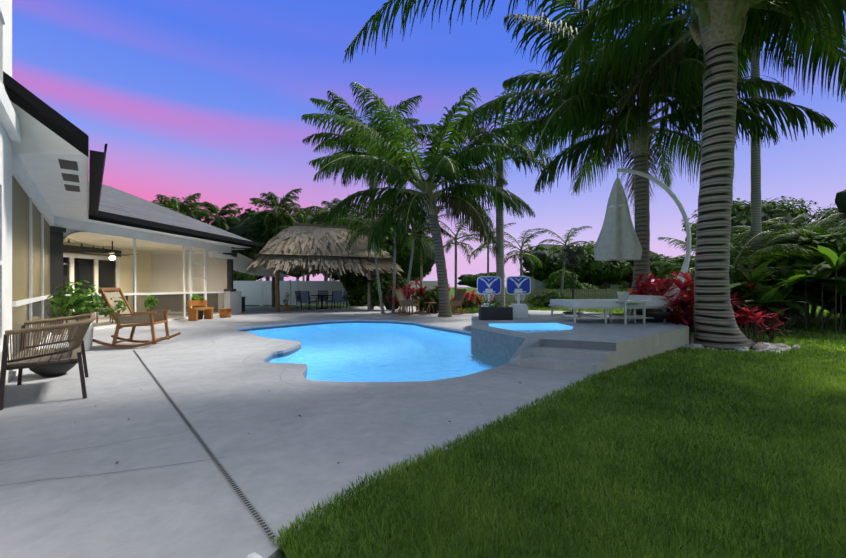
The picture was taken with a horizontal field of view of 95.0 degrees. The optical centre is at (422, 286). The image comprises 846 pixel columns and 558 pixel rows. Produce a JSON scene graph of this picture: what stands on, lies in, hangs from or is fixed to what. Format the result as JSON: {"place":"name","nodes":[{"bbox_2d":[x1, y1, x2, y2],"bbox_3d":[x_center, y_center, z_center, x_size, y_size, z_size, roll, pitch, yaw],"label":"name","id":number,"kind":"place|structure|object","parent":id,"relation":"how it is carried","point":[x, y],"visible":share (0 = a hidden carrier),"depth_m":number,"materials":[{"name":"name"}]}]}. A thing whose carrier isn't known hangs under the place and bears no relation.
{"place":"outdoors","nodes":[
{"label":"outdoors","id":0,"kind":"place"},
{"bbox_2d":[0,0,241,384],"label":"house","id":1,"kind":"structure","parent":0,"point":[41,258],"depth_m":9.72,"materials":[{"name":"paint"}]},
{"bbox_2d":[68,238,115,259],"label":"string lights","id":2,"kind":"object","parent":1,"relation":"attached to","point":[111,258],"depth_m":13.48,"materials":[{"name":"grey"}]},
{"bbox_2d":[85,241,137,255],"bbox_3d":[-10.914,-1.344,13.666,1.432,0.520,1.368,0,0,-1],"label":"ceiling fan","id":3,"kind":"object","parent":1,"relation":"attached to","point":[112,253],"depth_m":13.58,"materials":[{"name":"grey"}]},
{"bbox_2d":[3,71,260,249],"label":"roof","id":4,"kind":"structure","parent":1,"relation":"attached to","point":[63,167],"depth_m":6.77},
{"bbox_2d":[151,253,290,304],"bbox_3d":[-12.432,-0.284,18.577,10.363,3.000,5.648,0,0,-1],"label":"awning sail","id":5,"kind":"object","parent":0,"point":[241,263],"visible":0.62,"depth_m":17.65,"materials":[{"name":"beige fabric"}]},
{"bbox_2d":[12,0,845,329],"label":"sky","id":6,"kind":"structure","parent":0,"point":[209,98],"materials":[{"name":"blue"}]},
{"bbox_2d":[245,287,845,557],"bbox_3d":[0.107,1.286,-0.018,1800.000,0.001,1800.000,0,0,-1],"label":"ground","id":7,"kind":"structure","parent":0,"point":[451,291],"depth_m":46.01,"materials":[{"name":"green plant"}]},
{"bbox_2d":[88,198,209,220],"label":"tree","id":8,"kind":"object","parent":7,"relation":"on","point":[199,219],"depth_m":30.02,"materials":[{"name":"green plant"}]},
{"bbox_2d":[150,193,213,221],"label":"palm","id":9,"kind":"object","parent":7,"relation":"on","point":[183,208],"visible":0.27,"depth_m":28.42,"materials":[{"name":"green plant"}]},
{"bbox_2d":[189,201,241,230],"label":"palm","id":10,"kind":"object","parent":7,"relation":"on","point":[218,222],"visible":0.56,"depth_m":30.75,"materials":[{"name":"green plant"}]},
{"bbox_2d":[233,270,256,280],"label":"shrub","id":11,"kind":"object","parent":7,"relation":"on","point":[239,276],"visible":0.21,"depth_m":26.47,"materials":[{"name":"green plant"}]},
{"bbox_2d":[223,202,294,259],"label":"tree","id":12,"kind":"object","parent":7,"relation":"on","point":[241,229],"visible":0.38,"depth_m":31.04,"materials":[{"name":"green plant"}]},
{"bbox_2d":[245,208,312,280],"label":"palm","id":13,"kind":"object","parent":7,"relation":"on","point":[273,223],"visible":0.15,"depth_m":30.26,"materials":[{"name":"green"}]},
{"bbox_2d":[250,188,315,280],"bbox_3d":[-11.313,-3.180,30.124,4.891,8.955,4.678,0,0,34],"label":"palm","id":14,"kind":"object","parent":7,"relation":"on","point":[270,217],"visible":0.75,"depth_m":29.62,"materials":[{"name":"green plant"}]},
{"bbox_2d":[264,206,326,280],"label":"tree","id":15,"kind":"object","parent":7,"relation":"on","point":[309,217],"visible":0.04,"depth_m":32.02,"materials":[{"name":"green plant"}]},
{"bbox_2d":[271,215,326,280],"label":"palm","id":16,"kind":"object","parent":7,"relation":"on","point":[309,222],"visible":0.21,"depth_m":28.62,"materials":[{"name":"green"}]},
{"bbox_2d":[0,306,658,557],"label":"patio slab","id":17,"kind":"structure","parent":7,"relation":"on","point":[280,460],"depth_m":3.21,"materials":[{"name":"paint"}]},
{"bbox_2d":[0,313,94,409],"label":"armchair","id":18,"kind":"object","parent":17,"relation":"on","point":[22,359],"visible":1,"depth_m":4.17,"materials":[{"name":"brown wicker"}]},
{"bbox_2d":[29,351,81,376],"bbox_3d":[-5.068,1.066,5.314,0.600,0.300,0.600,0,0,-1],"label":"fire pit bowl","id":19,"kind":"object","parent":17,"relation":"on","point":[52,371],"visible":0.19,"depth_m":5.18,"materials":[{"name":"black"}]},
{"bbox_2d":[46,280,126,350],"bbox_3d":[-6.400,0.541,7.362,1.020,1.350,1.136,0,0,-1],"label":"potted plant","id":20,"kind":"object","parent":17,"relation":"on","point":[79,300],"visible":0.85,"depth_m":7.20,"materials":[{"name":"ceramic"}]},
{"bbox_2d":[93,288,180,347],"bbox_3d":[-5.851,0.611,7.992,1.316,1.183,0.740,0,0,-13],"label":"rocking chair","id":21,"kind":"object","parent":17,"relation":"on","point":[127,317],"visible":1,"depth_m":7.74,"materials":[{"name":"brown wood"}]},
{"bbox_2d":[143,295,158,325],"bbox_3d":[-8.488,0.722,12.108,0.420,0.988,0.592,0,0,-42],"label":"porch planter","id":22,"kind":"object","parent":17,"relation":"on","point":[151,300],"visible":0.54,"depth_m":12.04,"materials":[{"name":"ceramic"}]},
{"bbox_2d":[189,294,203,319],"bbox_3d":[-8.369,0.742,14.394,0.598,0.948,0.657,0,0,-1],"label":"porch planter","id":23,"kind":"object","parent":17,"relation":"on","point":[200,313],"visible":0.6,"depth_m":14.31,"materials":[{"name":"black"}]},
{"bbox_2d":[187,300,213,320],"bbox_3d":[-8.073,0.856,14.096,0.320,0.720,1.000,0,0,5],"label":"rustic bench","id":24,"kind":"object","parent":17,"relation":"on","point":[193,314],"visible":1,"depth_m":13.93,"materials":[{"name":"brown wood"}]},
{"bbox_2d":[218,308,232,317],"bbox_3d":[-7.801,1.038,15.303,0.500,0.355,0.437,0,0,-24],"label":"wooden stool","id":25,"kind":"object","parent":17,"relation":"on","point":[225,313],"visible":1,"depth_m":15.14,"materials":[{"name":"brown wood"}]},
{"bbox_2d":[0,319,505,540],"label":"drain and joints","id":26,"kind":"object","parent":17,"relation":"on","point":[259,519],"visible":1,"depth_m":2.62,"materials":[{"name":"grey"}]},
{"bbox_2d":[247,552,262,557],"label":"stone","id":27,"kind":"object","parent":17,"relation":"on","point":[254,555],"visible":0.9,"depth_m":1.73,"materials":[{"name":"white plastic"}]},
{"bbox_2d":[282,292,290,310],"bbox_3d":[-6.960,0.740,19.800,0.425,0.952,0.501,0,0,-1],"label":"patio planter","id":28,"kind":"object","parent":17,"relation":"on","point":[286,307],"depth_m":19.71,"materials":[{"name":"brown ceramic"}]},
{"bbox_2d":[295,291,347,309],"bbox_3d":[-5.630,0.725,21.480,2.847,0.986,2.871,0,0,-1],"label":"dining set","id":29,"kind":"object","parent":17,"relation":"on","point":[303,297],"visible":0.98,"depth_m":20.83,"materials":[{"name":"black metal"}]},
{"bbox_2d":[245,223,403,311],"bbox_3d":[-5.822,-1.133,21.823,7.896,4.702,7.989,0,0,-23],"label":"tiki hut","id":30,"kind":"object","parent":17,"relation":"on","point":[298,248],"visible":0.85,"depth_m":19.26,"materials":[{"name":"plant"}]},
{"bbox_2d":[237,320,470,376],"bbox_3d":[-1.336,1.892,9.622,5.508,1.348,9.434,0,0,-30],"label":"pool edge","id":31,"kind":"object","parent":17,"relation":"in","point":[281,353],"visible":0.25,"depth_m":12.25,"materials":[{"name":"paint"}]},
{"bbox_2d":[244,322,507,381],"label":"pool water","id":32,"kind":"structure","parent":31,"relation":"in","point":[363,352],"depth_m":7.63,"materials":[{"name":"blue liquid"}]},
{"bbox_2d":[320,199,410,313],"bbox_3d":[-2.253,-1.378,17.577,3.854,5.358,3.513,0,0,40],"label":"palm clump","id":33,"kind":"object","parent":17,"relation":"on","point":[377,248],"visible":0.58,"depth_m":17.48,"materials":[{"name":"green plant"}]},
{"bbox_2d":[333,188,405,310],"bbox_3d":[-2.572,-1.830,19.855,3.648,6.232,3.277,0,0,-37],"label":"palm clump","id":34,"kind":"object","parent":17,"relation":"on","point":[368,300],"visible":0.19,"depth_m":19.66,"materials":[{"name":"green"}]},
{"bbox_2d":[364,273,407,309],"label":"shrub","id":35,"kind":"object","parent":17,"relation":"on","point":[384,284],"visible":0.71,"depth_m":19.78,"materials":[{"name":"green plant"}]},
{"bbox_2d":[357,195,428,312],"bbox_3d":[-1.380,-1.544,17.905,3.290,5.665,3.881,0,0,-1],"label":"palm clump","id":36,"kind":"object","parent":17,"relation":"on","point":[394,265],"visible":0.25,"depth_m":17.69,"materials":[{"name":"green"}]},
{"bbox_2d":[392,289,423,314],"bbox_3d":[-0.646,0.656,16.578,1.220,1.100,0.690,0,0,24],"label":"rocking chair","id":37,"kind":"object","parent":17,"relation":"on","point":[402,300],"visible":1,"depth_m":16.49,"materials":[{"name":"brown wood"}]},
{"bbox_2d":[365,205,451,313],"bbox_3d":[-0.680,-1.193,17.419,3.824,4.997,3.656,0,0,-1],"label":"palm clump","id":38,"kind":"object","parent":17,"relation":"on","point":[418,246],"visible":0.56,"depth_m":17.41,"materials":[{"name":"green plant"}]},
{"bbox_2d":[385,209,450,303],"bbox_3d":[-0.091,-1.441,21.561,3.447,5.454,4.029,0,0,-44],"label":"palm","id":39,"kind":"object","parent":17,"relation":"on","point":[421,270],"visible":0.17,"depth_m":21.43,"materials":[{"name":"green"}]},
{"bbox_2d":[301,82,535,316],"bbox_3d":[-0.015,-3.143,15.034,8.458,8.892,9.462,0,0,28],"label":"palm","id":40,"kind":"object","parent":17,"relation":"on","point":[463,195],"visible":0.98,"depth_m":14.08,"materials":[{"name":"green plant"}]},
{"bbox_2d":[411,286,438,312],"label":"shrub","id":41,"kind":"object","parent":17,"relation":"on","point":[431,294],"visible":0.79,"depth_m":17.54,"materials":[{"name":"green plant"}]},
{"bbox_2d":[437,289,468,314],"bbox_3d":[1.286,0.656,16.724,1.220,1.100,0.690,0,0,-31],"label":"rocking chair","id":42,"kind":"object","parent":17,"relation":"on","point":[459,296],"visible":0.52,"depth_m":16.69,"materials":[{"name":"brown wood"}]},
{"bbox_2d":[471,318,688,373],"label":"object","id":43,"kind":"structure","parent":17,"relation":"on","point":[527,350],"depth_m":6.33,"materials":[{"name":"paint"}]},
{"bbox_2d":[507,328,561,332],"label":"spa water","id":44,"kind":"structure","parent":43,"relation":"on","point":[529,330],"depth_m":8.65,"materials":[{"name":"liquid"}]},
{"bbox_2d":[471,310,688,342],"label":"raised deck","id":45,"kind":"structure","parent":43,"relation":"on","point":[614,331],"depth_m":7.93,"materials":[{"name":"paint"}]},
{"bbox_2d":[477,276,500,306],"bbox_3d":[1.814,0.276,10.584,0.656,1.120,0.647,0,0,-1],"label":"basketball hoop","id":46,"kind":"object","parent":45,"relation":"on","point":[489,285],"visible":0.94,"depth_m":10.62,"materials":[{"name":"blue plastic"}]},
{"bbox_2d":[479,299,512,319],"bbox_3d":[1.830,0.566,9.786,0.814,0.540,0.395,0,0,-1],"label":"planter box","id":47,"kind":"object","parent":45,"relation":"on","point":[493,312],"visible":1,"depth_m":9.63,"materials":[{"name":"black"}]},
{"bbox_2d":[506,276,530,317],"bbox_3d":[2.586,0.276,10.442,0.660,1.120,0.636,0,0,-1],"label":"pool hoop","id":48,"kind":"object","parent":45,"relation":"on","point":[518,286],"visible":0.98,"depth_m":10.48,"materials":[{"name":"blue plastic"}]},
{"bbox_2d":[560,243,585,313],"bbox_3d":[4.677,-0.254,12.092,0.716,2.180,0.600,0,0,-1],"label":"floor lamp","id":49,"kind":"object","parent":45,"relation":"on","point":[572,254],"visible":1,"depth_m":12.05,"materials":[{"name":"black"}]},
{"bbox_2d":[549,295,668,323],"bbox_3d":[4.439,0.526,9.435,2.300,0.620,1.300,0,0,-5],"label":"chaise lounge","id":50,"kind":"object","parent":45,"relation":"on","point":[656,302],"visible":0.9,"depth_m":8.87,"materials":[{"name":"grey"}]},
{"bbox_2d":[609,285,646,324],"bbox_3d":[4.652,0.397,8.840,0.550,0.877,0.550,0,0,-11],"label":"side table","id":51,"kind":"object","parent":45,"relation":"on","point":[622,296],"visible":1,"depth_m":8.71,"materials":[{"name":"grey"}]},
{"bbox_2d":[593,168,690,322],"bbox_3d":[5.594,-1.050,9.531,2.436,3.886,1.658,0,0,-1],"label":"cantilever umbrella","id":52,"kind":"object","parent":45,"relation":"on","point":[617,239],"visible":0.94,"depth_m":9.67,"materials":[{"name":"white fabric"}]},
{"bbox_2d":[305,193,364,280],"bbox_3d":[-6.777,-2.942,29.978,4.270,8.479,3.879,0,0,8],"label":"palm","id":53,"kind":"object","parent":7,"relation":"on","point":[324,211],"visible":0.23,"depth_m":29.43,"materials":[{"name":"green"}]},
{"bbox_2d":[233,279,437,305],"bbox_3d":[-9.704,0.378,26.162,21.760,1.815,0.160,0,0,-1],"label":"vinyl fence","id":54,"kind":"object","parent":7,"relation":"on","point":[257,292],"visible":0.29,"depth_m":26.16,"materials":[{"name":"white"}]},
{"bbox_2d":[339,271,370,305],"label":"shrub","id":55,"kind":"object","parent":7,"relation":"on","point":[355,287],"visible":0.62,"depth_m":24.18,"materials":[{"name":"green plant"}]},
{"bbox_2d":[302,90,437,305],"bbox_3d":[-3.086,-5.201,24.703,7.931,12.984,8.175,0,0,-42],"label":"palm","id":56,"kind":"object","parent":7,"relation":"on","point":[328,143],"visible":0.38,"depth_m":23.59,"materials":[{"name":"green"}]},
{"bbox_2d":[354,215,407,260],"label":"tree","id":57,"kind":"object","parent":7,"relation":"on","point":[387,244],"visible":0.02,"depth_m":33.50,"materials":[{"name":"green plant"}]},
{"bbox_2d":[384,284,403,312],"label":"ti plant","id":58,"kind":"object","parent":7,"relation":"on","point":[396,300],"visible":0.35,"depth_m":17.67,"materials":[{"name":"red plant"}]},
{"bbox_2d":[379,269,431,280],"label":"tree","id":59,"kind":"object","parent":7,"relation":"on","point":[424,275],"visible":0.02,"depth_m":42.67,"materials":[{"name":"green plant"}]},
{"bbox_2d":[395,283,416,312],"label":"ti plant","id":60,"kind":"object","parent":7,"relation":"on","point":[410,291],"visible":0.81,"depth_m":17.41,"materials":[{"name":"red plant"}]},
{"bbox_2d":[391,234,435,280],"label":"tree","id":61,"kind":"object","parent":7,"relation":"on","point":[404,262],"visible":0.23,"depth_m":35.43,"materials":[{"name":"green plant"}]},
{"bbox_2d":[269,394,558,557],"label":"patio edge","id":62,"kind":"object","parent":7,"relation":"on","point":[276,554],"visible":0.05,"depth_m":1.80,"materials":[{"name":"concrete"}]},
{"bbox_2d":[408,278,426,310],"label":"ti plant","id":63,"kind":"object","parent":7,"relation":"on","point":[416,282],"visible":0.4,"depth_m":18.23,"materials":[{"name":"red plant"}]},
{"bbox_2d":[420,209,486,309],"bbox_3d":[1.643,-1.323,19.428,3.960,5.218,3.259,0,0,-1],"label":"palm","id":64,"kind":"object","parent":7,"relation":"on","point":[455,239],"visible":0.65,"depth_m":19.46,"materials":[{"name":"green plant"}]},
{"bbox_2d":[451,292,472,313],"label":"ti plant","id":65,"kind":"object","parent":7,"relation":"on","point":[467,294],"visible":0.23,"depth_m":17.66,"materials":[{"name":"red plant"}]},
{"bbox_2d":[450,296,478,308],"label":"shrub","id":66,"kind":"object","parent":7,"relation":"on","point":[471,304],"visible":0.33,"depth_m":21.18,"materials":[{"name":"green plant"}]},
{"bbox_2d":[466,290,484,312],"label":"ti plant","id":67,"kind":"object","parent":7,"relation":"on","point":[473,296],"visible":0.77,"depth_m":18.01,"materials":[{"name":"red plant"}]},
{"bbox_2d":[457,272,505,287],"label":"tree","id":68,"kind":"object","parent":7,"relation":"on","point":[469,280],"visible":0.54,"depth_m":54.68,"materials":[{"name":"green plant"}]},
{"bbox_2d":[460,223,515,301],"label":"palm","id":69,"kind":"object","parent":7,"relation":"on","point":[480,248],"visible":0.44,"depth_m":23.52,"materials":[{"name":"green"}]},
{"bbox_2d":[431,84,571,306],"bbox_3d":[3.271,-3.405,17.381,6.078,9.385,6.225,0,0,-1],"label":"foxtail palm","id":70,"kind":"object","parent":7,"relation":"on","point":[525,156],"visible":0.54,"depth_m":17.09,"materials":[{"name":"green plant"}]},
{"bbox_2d":[494,229,553,303],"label":"palm","id":71,"kind":"object","parent":7,"relation":"on","point":[518,253],"visible":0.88,"depth_m":20.53,"materials":[{"name":"green plant"}]},
{"bbox_2d":[528,290,571,307],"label":"shrub","id":72,"kind":"object","parent":7,"relation":"on","point":[542,299],"visible":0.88,"depth_m":22.24,"materials":[{"name":"green plant"}]},
{"bbox_2d":[516,244,606,283],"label":"tree","id":73,"kind":"object","parent":7,"relation":"on","point":[552,264],"visible":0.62,"depth_m":34.35,"materials":[{"name":"green plant"}]},
{"bbox_2d":[533,226,594,295],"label":"palm","id":74,"kind":"object","parent":7,"relation":"on","point":[565,253],"visible":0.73,"depth_m":22.64,"materials":[{"name":"green plant"}]},
{"bbox_2d":[537,269,598,298],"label":"shrub","id":75,"kind":"object","parent":7,"relation":"on","point":[555,280],"visible":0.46,"depth_m":29.53,"materials":[{"name":"green plant"}]},
{"bbox_2d":[491,288,656,306],"bbox_3d":[10.058,0.694,23.739,12.090,1.184,0.061,0,0,-1],"label":"picket fence","id":76,"kind":"object","parent":7,"relation":"on","point":[510,298],"visible":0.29,"depth_m":23.69,"materials":[{"name":"wood"}]},
{"bbox_2d":[343,0,845,349],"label":"palm","id":77,"kind":"object","parent":7,"relation":"on","point":[721,25],"visible":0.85,"depth_m":7.88,"materials":[{"name":"green plant"}]},
{"bbox_2d":[562,241,632,282],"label":"tree","id":78,"kind":"object","parent":7,"relation":"on","point":[613,269],"visible":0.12,"depth_m":38.41,"materials":[{"name":"green plant"}]},
{"bbox_2d":[579,279,629,286],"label":"hedge","id":79,"kind":"object","parent":7,"relation":"on","point":[597,283],"visible":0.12,"depth_m":53.13,"materials":[{"name":"green plant"}]},
{"bbox_2d":[581,243,652,297],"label":"tree","id":80,"kind":"object","parent":7,"relation":"on","point":[604,280],"visible":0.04,"depth_m":43.92,"materials":[{"name":"green plant"}]},
{"bbox_2d":[454,0,837,312],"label":"palm","id":81,"kind":"object","parent":7,"relation":"on","point":[557,125],"visible":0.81,"depth_m":10.48,"materials":[{"name":"green"}]},
{"bbox_2d":[629,273,667,309],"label":"ti plant","id":82,"kind":"object","parent":7,"relation":"on","point":[639,286],"visible":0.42,"depth_m":10.53,"materials":[{"name":"red plant"}]},
{"bbox_2d":[621,252,678,287],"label":"tree","id":83,"kind":"object","parent":7,"relation":"on","point":[655,271],"visible":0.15,"depth_m":46.23,"materials":[{"name":"green plant"}]},
{"bbox_2d":[633,278,668,309],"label":"ti plant","id":84,"kind":"object","parent":7,"relation":"on","point":[647,283],"visible":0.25,"depth_m":9.76,"materials":[{"name":"red plant"}]},
{"bbox_2d":[654,272,690,316],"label":"ti plant","id":85,"kind":"object","parent":7,"relation":"on","point":[666,282],"visible":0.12,"depth_m":10.28,"materials":[{"name":"red plant"}]},
{"bbox_2d":[653,295,694,324],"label":"ti plant","id":86,"kind":"object","parent":7,"relation":"on","point":[679,316],"visible":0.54,"depth_m":8.73,"materials":[{"name":"red plant"}]},
{"bbox_2d":[658,271,693,320],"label":"ti plant","id":87,"kind":"object","parent":7,"relation":"on","point":[681,285],"visible":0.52,"depth_m":9.03,"materials":[{"name":"red plant"}]},
{"bbox_2d":[659,300,694,343],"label":"ti plant","id":88,"kind":"object","parent":7,"relation":"on","point":[684,306],"visible":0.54,"depth_m":8.65,"materials":[{"name":"red plant"}]},
{"bbox_2d":[653,254,730,310],"bbox_3d":[11.534,-0.203,16.416,4.057,3.022,2.807,0,0,-1],"label":"shrub","id":89,"kind":"object","parent":7,"relation":"on","point":[677,260],"visible":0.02,"depth_m":16.52,"materials":[{"name":"red plant"}]},
{"bbox_2d":[652,229,819,316],"bbox_3d":[9.333,-0.282,11.856,4.100,3.194,3.969,0,0,-39],"label":"areca","id":90,"kind":"object","parent":7,"relation":"on","point":[751,254],"visible":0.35,"depth_m":11.15,"materials":[{"name":"green plant"}]},
{"bbox_2d":[632,0,845,325],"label":"tall palm","id":91,"kind":"object","parent":7,"relation":"on","point":[756,226],"visible":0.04,"depth_m":12.10,"materials":[{"name":"green"}]},
{"bbox_2d":[730,293,751,327],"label":"ti plant","id":92,"kind":"object","parent":7,"relation":"on","point":[733,301],"visible":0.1,"depth_m":8.76,"materials":[{"name":"red plant"}]},
{"bbox_2d":[683,335,800,353],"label":"rocks","id":93,"kind":"object","parent":7,"relation":"on","point":[766,346],"visible":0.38,"depth_m":7.82,"materials":[{"name":"stone"}]},
{"bbox_2d":[681,198,810,247],"bbox_3d":[32.122,-3.847,39.259,10.292,10.286,9.424,0,0,31],"label":"tree","id":94,"kind":"object","parent":7,"relation":"on","point":[740,213],"visible":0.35,"depth_m":36.31,"materials":[{"name":"green plant"}]},
{"bbox_2d":[730,279,773,328],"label":"shrub","id":95,"kind":"object","parent":7,"relation":"on","point":[739,294],"visible":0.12,"depth_m":10.98,"materials":[{"name":"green plant"}]},
{"bbox_2d":[730,299,776,342],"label":"ti plant","id":96,"kind":"object","parent":7,"relation":"on","point":[741,316],"visible":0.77,"depth_m":8.31,"materials":[{"name":"red plant"}]},
{"bbox_2d":[736,283,788,333],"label":"ti plant","id":97,"kind":"object","parent":7,"relation":"on","point":[751,291],"visible":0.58,"depth_m":9.99,"materials":[{"name":"red plant"}]},
{"bbox_2d":[681,217,845,324],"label":"areca","id":98,"kind":"object","parent":7,"relation":"on","point":[769,225],"visible":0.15,"depth_m":12.19,"materials":[{"name":"green plant"}]},
{"bbox_2d":[746,308,794,342],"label":"ti plant","id":99,"kind":"object","parent":7,"relation":"on","point":[765,327],"visible":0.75,"depth_m":8.77,"materials":[{"name":"red plant"}]},
{"bbox_2d":[729,259,820,329],"bbox_3d":[9.281,0.282,10.439,2.998,2.007,2.144,0,0,-41],"label":"plant","id":100,"kind":"object","parent":7,"relation":"on","point":[757,276],"visible":0.77,"depth_m":10.21,"materials":[{"name":"green plant"}]},
{"bbox_2d":[735,231,831,322],"bbox_3d":[11.154,-0.216,12.036,2.634,3.025,2.554,0,0,-1],"label":"shrub","id":101,"kind":"object","parent":7,"relation":"on","point":[807,262],"visible":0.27,"depth_m":11.23,"materials":[{"name":"green plant"}]},
{"bbox_2d":[731,213,845,323],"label":"areca","id":102,"kind":"object","parent":7,"relation":"on","point":[811,317],"visible":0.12,"depth_m":12.95,"materials":[{"name":"green plant"}]},
{"bbox_2d":[765,196,820,228],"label":"tree","id":103,"kind":"object","parent":7,"relation":"on","point":[784,202],"visible":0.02,"depth_m":42.40,"materials":[{"name":"green plant"}]},
{"bbox_2d":[746,245,845,333],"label":"plant","id":104,"kind":"object","parent":7,"relation":"on","point":[833,261],"visible":0.67,"depth_m":10.08,"materials":[{"name":"green plant"}]},
{"bbox_2d":[786,242,845,332],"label":"palm tree","id":105,"kind":"object","parent":7,"relation":"on","point":[840,284],"visible":0.35,"depth_m":10.00,"materials":[{"name":"plant"}]},
{"bbox_2d":[798,203,837,225],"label":"tree","id":106,"kind":"object","parent":7,"relation":"on","point":[825,211],"visible":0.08,"depth_m":38.94,"materials":[{"name":"green plant"}]},
{"bbox_2d":[803,189,845,226],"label":"tree","id":107,"kind":"object","parent":7,"relation":"on","point":[840,200],"visible":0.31,"depth_m":30.74,"materials":[{"name":"green plant"}]},
{"bbox_2d":[805,231,845,314],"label":"plant","id":108,"kind":"object","parent":7,"relation":"on","point":[833,241],"visible":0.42,"depth_m":10.77,"materials":[{"name":"green plant"}]},
{"bbox_2d":[817,303,845,317],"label":"shrub","id":109,"kind":"object","parent":7,"relation":"on","point":[828,308],"depth_m":14.83,"materials":[{"name":"green plant"}]},
{"bbox_2d":[519,275,632,294],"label":"hedge","id":110,"kind":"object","parent":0,"point":[536,284],"depth_m":58.14,"materials":[{"name":"grey"}]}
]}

